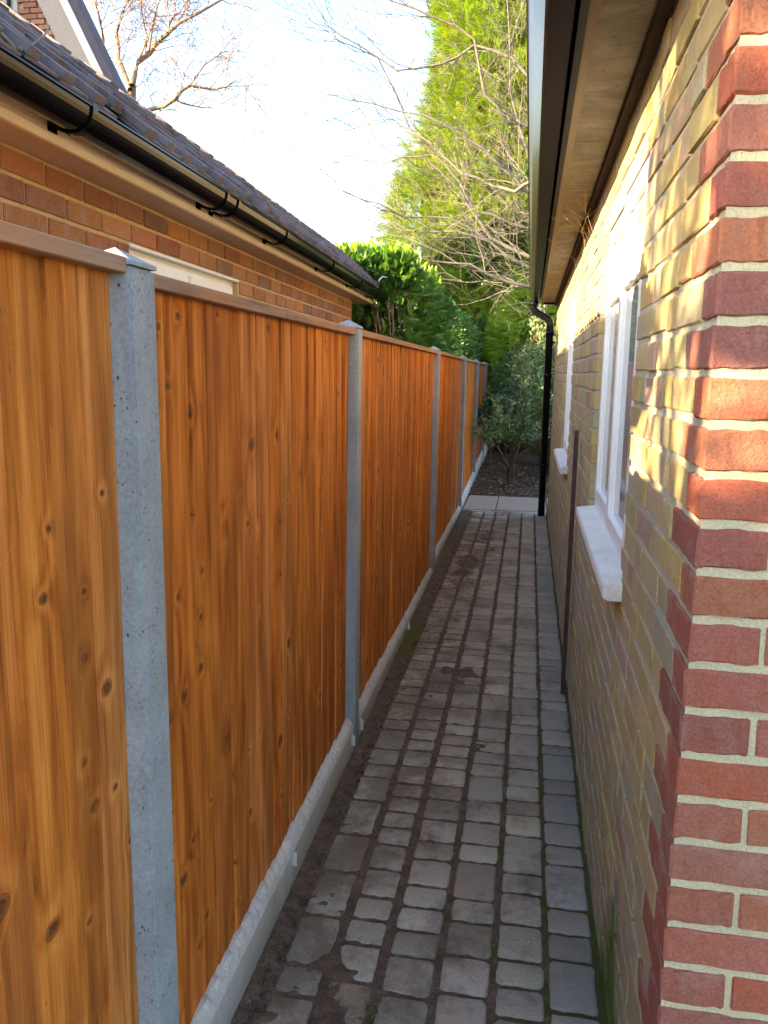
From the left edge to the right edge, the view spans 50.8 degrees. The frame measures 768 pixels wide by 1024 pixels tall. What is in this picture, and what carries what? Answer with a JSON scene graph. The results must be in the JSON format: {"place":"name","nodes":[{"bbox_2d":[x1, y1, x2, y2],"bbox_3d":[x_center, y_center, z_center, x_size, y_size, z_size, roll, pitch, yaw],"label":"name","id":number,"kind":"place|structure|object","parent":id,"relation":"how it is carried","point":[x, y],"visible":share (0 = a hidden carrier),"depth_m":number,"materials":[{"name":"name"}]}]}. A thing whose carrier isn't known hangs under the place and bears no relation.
{"place":"outdoors","nodes":[
{"label":"outdoors","id":0,"kind":"place"},
{"bbox_2d":[1,0,127,93],"bbox_3d":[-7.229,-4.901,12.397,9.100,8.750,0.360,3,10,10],"label":"gabled house","id":1,"kind":"structure","parent":0,"point":[73,30],"depth_m":11.44,"materials":[{"name":"white paint"}]},
{"bbox_2d":[83,0,462,323],"label":"sky","id":2,"kind":"structure","parent":0,"point":[218,137],"materials":[{"name":"white"}]},
{"bbox_2d":[230,510,604,1023],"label":"path","id":3,"kind":"structure","parent":0,"point":[399,927],"depth_m":2.83,"materials":[{"name":"stone"}]},
{"bbox_2d":[234,512,471,1023],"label":"soil crumbs","id":4,"kind":"object","parent":3,"relation":"on","point":[283,957],"visible":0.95,"depth_m":2.90,"materials":[{"name":"brown soil"}]},
{"bbox_2d":[331,580,569,1022],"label":"weeds","id":5,"kind":"object","parent":3,"relation":"on","point":[369,1016],"visible":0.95,"depth_m":2.08,"materials":[{"name":"green plant"}]},
{"bbox_2d":[560,430,578,694],"bbox_3d":[0.928,0.316,4.060,0.020,1.452,0.040,3,10,10],"label":"steel stake","id":6,"kind":"object","parent":3,"relation":"on","point":[570,549],"visible":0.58,"depth_m":4.03,"materials":[{"name":"brown metal"}]},
{"bbox_2d":[461,495,547,514],"bbox_3d":[1.837,-0.019,10.155,1.660,0.152,1.300,3,10,10],"label":"paved crossing","id":7,"kind":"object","parent":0,"point":[522,505],"visible":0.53,"depth_m":10.13,"materials":[{"name":"grey concrete"}]},
{"bbox_2d":[468,442,548,499],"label":"garden soil","id":8,"kind":"structure","parent":0,"point":[532,459],"depth_m":13.14,"materials":[{"name":"brown soil"}]},
{"bbox_2d":[253,0,556,336],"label":"bare tree","id":9,"kind":"object","parent":8,"relation":"on","point":[523,186],"visible":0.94,"depth_m":11.42,"materials":[{"name":"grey plant"}]},
{"bbox_2d":[470,315,490,437],"bbox_3d":[1.720,-2.663,17.159,1.267,2.962,2.207,3,10,10],"label":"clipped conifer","id":10,"kind":"object","parent":8,"relation":"on","point":[482,324],"visible":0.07,"depth_m":16.55,"materials":[{"name":"green plant"}]},
{"bbox_2d":[477,381,522,476],"bbox_3d":[1.725,-1.334,13.044,0.694,1.558,1.132,-6,12,-34],"label":"tree","id":11,"kind":"object","parent":8,"relation":"on","point":[482,410],"visible":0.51,"depth_m":12.83,"materials":[{"name":"green plant"}]},
{"bbox_2d":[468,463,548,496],"bbox_3d":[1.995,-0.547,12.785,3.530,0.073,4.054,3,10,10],"label":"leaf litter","id":12,"kind":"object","parent":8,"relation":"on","point":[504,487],"visible":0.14,"depth_m":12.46,"materials":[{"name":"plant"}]},
{"bbox_2d":[487,347,538,449],"bbox_3d":[2.575,-2.386,17.467,1.741,2.347,1.769,7,12,32],"label":"evergreen bush","id":13,"kind":"object","parent":8,"relation":"on","point":[504,447],"visible":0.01,"depth_m":17.48,"materials":[{"name":"green plant"}]},
{"bbox_2d":[471,304,556,487],"bbox_3d":[1.754,-1.718,11.667,1.944,2.790,1.163,-1,10,-10],"label":"tree","id":14,"kind":"object","parent":8,"relation":"on","point":[521,418],"visible":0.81,"depth_m":11.68,"materials":[{"name":"green plant"}]},
{"bbox_2d":[481,265,557,452],"bbox_3d":[3.161,-3.126,16.639,2.480,4.105,2.595,3,10,10],"label":"shrub","id":15,"kind":"object","parent":8,"relation":"on","point":[498,338],"visible":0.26,"depth_m":16.21,"materials":[{"name":"green plant"}]},
{"bbox_2d":[486,343,555,455],"bbox_3d":[3.104,-1.935,14.785,2.605,2.398,2.306,3,10,10],"label":"evergreen bush","id":16,"kind":"object","parent":8,"relation":"on","point":[504,375],"visible":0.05,"depth_m":14.55,"materials":[{"name":"green plant"}]},
{"bbox_2d":[506,318,556,475],"bbox_3d":[2.653,-1.766,13.003,1.424,2.650,1.485,3,10,10],"label":"pale shrub","id":17,"kind":"object","parent":8,"relation":"on","point":[520,355],"visible":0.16,"depth_m":12.99,"materials":[{"name":"green plant"}]},
{"label":"ground","id":18,"kind":"structure","parent":0,"visible":0},
{"bbox_2d":[84,0,296,154],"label":"bare tree","id":19,"kind":"object","parent":18,"relation":"on","point":[130,86],"visible":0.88,"depth_m":24.56,"materials":[{"name":"brown plant"}]},
{"bbox_2d":[0,0,387,323],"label":"brick outbuilding","id":20,"kind":"structure","parent":18,"relation":"on","point":[90,156],"depth_m":2.85,"materials":[{"name":"brown brick"}]},
{"bbox_2d":[0,25,49,51],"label":"fallen twig","id":21,"kind":"object","parent":20,"relation":"on","point":[5,38],"visible":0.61,"depth_m":1.95,"materials":[{"name":"grey wood"}]},
{"bbox_2d":[127,243,238,294],"bbox_3d":[-0.902,-0.624,3.698,0.096,0.978,1.240,2,10,8],"label":"window","id":22,"kind":"structure","parent":20,"relation":"in","point":[167,266],"depth_m":3.55,"materials":[{"name":"white paint"}]},
{"bbox_2d":[0,220,491,1023],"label":"garden fence","id":23,"kind":"object","parent":18,"relation":"on","point":[228,522],"visible":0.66,"depth_m":1.70,"materials":[{"name":"wood"}]},
{"bbox_2d":[334,238,484,360],"bbox_3d":[0.239,-1.899,12.446,2.252,3.049,10.392,3,10,10],"label":"laurel hedge","id":24,"kind":"object","parent":18,"relation":"on","point":[422,305],"visible":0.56,"depth_m":8.11,"materials":[{"name":"green plant"}]},
{"bbox_2d":[368,0,556,426],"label":"tall conifer","id":25,"kind":"object","parent":18,"relation":"on","point":[481,308],"visible":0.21,"depth_m":17.29,"materials":[{"name":"green plant"}]},
{"bbox_2d":[526,0,767,1023],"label":"brick house","id":26,"kind":"structure","parent":18,"relation":"on","point":[648,125],"depth_m":1.55,"materials":[{"name":"brown brick"}]},
{"bbox_2d":[554,293,576,473],"bbox_3d":[1.329,-0.932,5.781,0.133,1.175,1.345,3,10,10],"label":"window","id":27,"kind":"structure","parent":26,"relation":"in","point":[560,454],"depth_m":5.74,"materials":[{"name":"white paint"}]},
{"bbox_2d":[553,185,592,267],"bbox_3d":[0.944,-1.409,4.154,0.186,0.164,1.731,3,10,10],"label":"dry straw","id":28,"kind":"object","parent":26,"relation":"hanging from","point":[578,222],"visible":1,"depth_m":3.86,"materials":[{"name":"brown plant"}]},
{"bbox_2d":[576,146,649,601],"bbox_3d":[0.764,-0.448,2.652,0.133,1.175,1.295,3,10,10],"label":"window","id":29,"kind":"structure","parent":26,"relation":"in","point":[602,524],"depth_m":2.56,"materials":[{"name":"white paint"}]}
]}

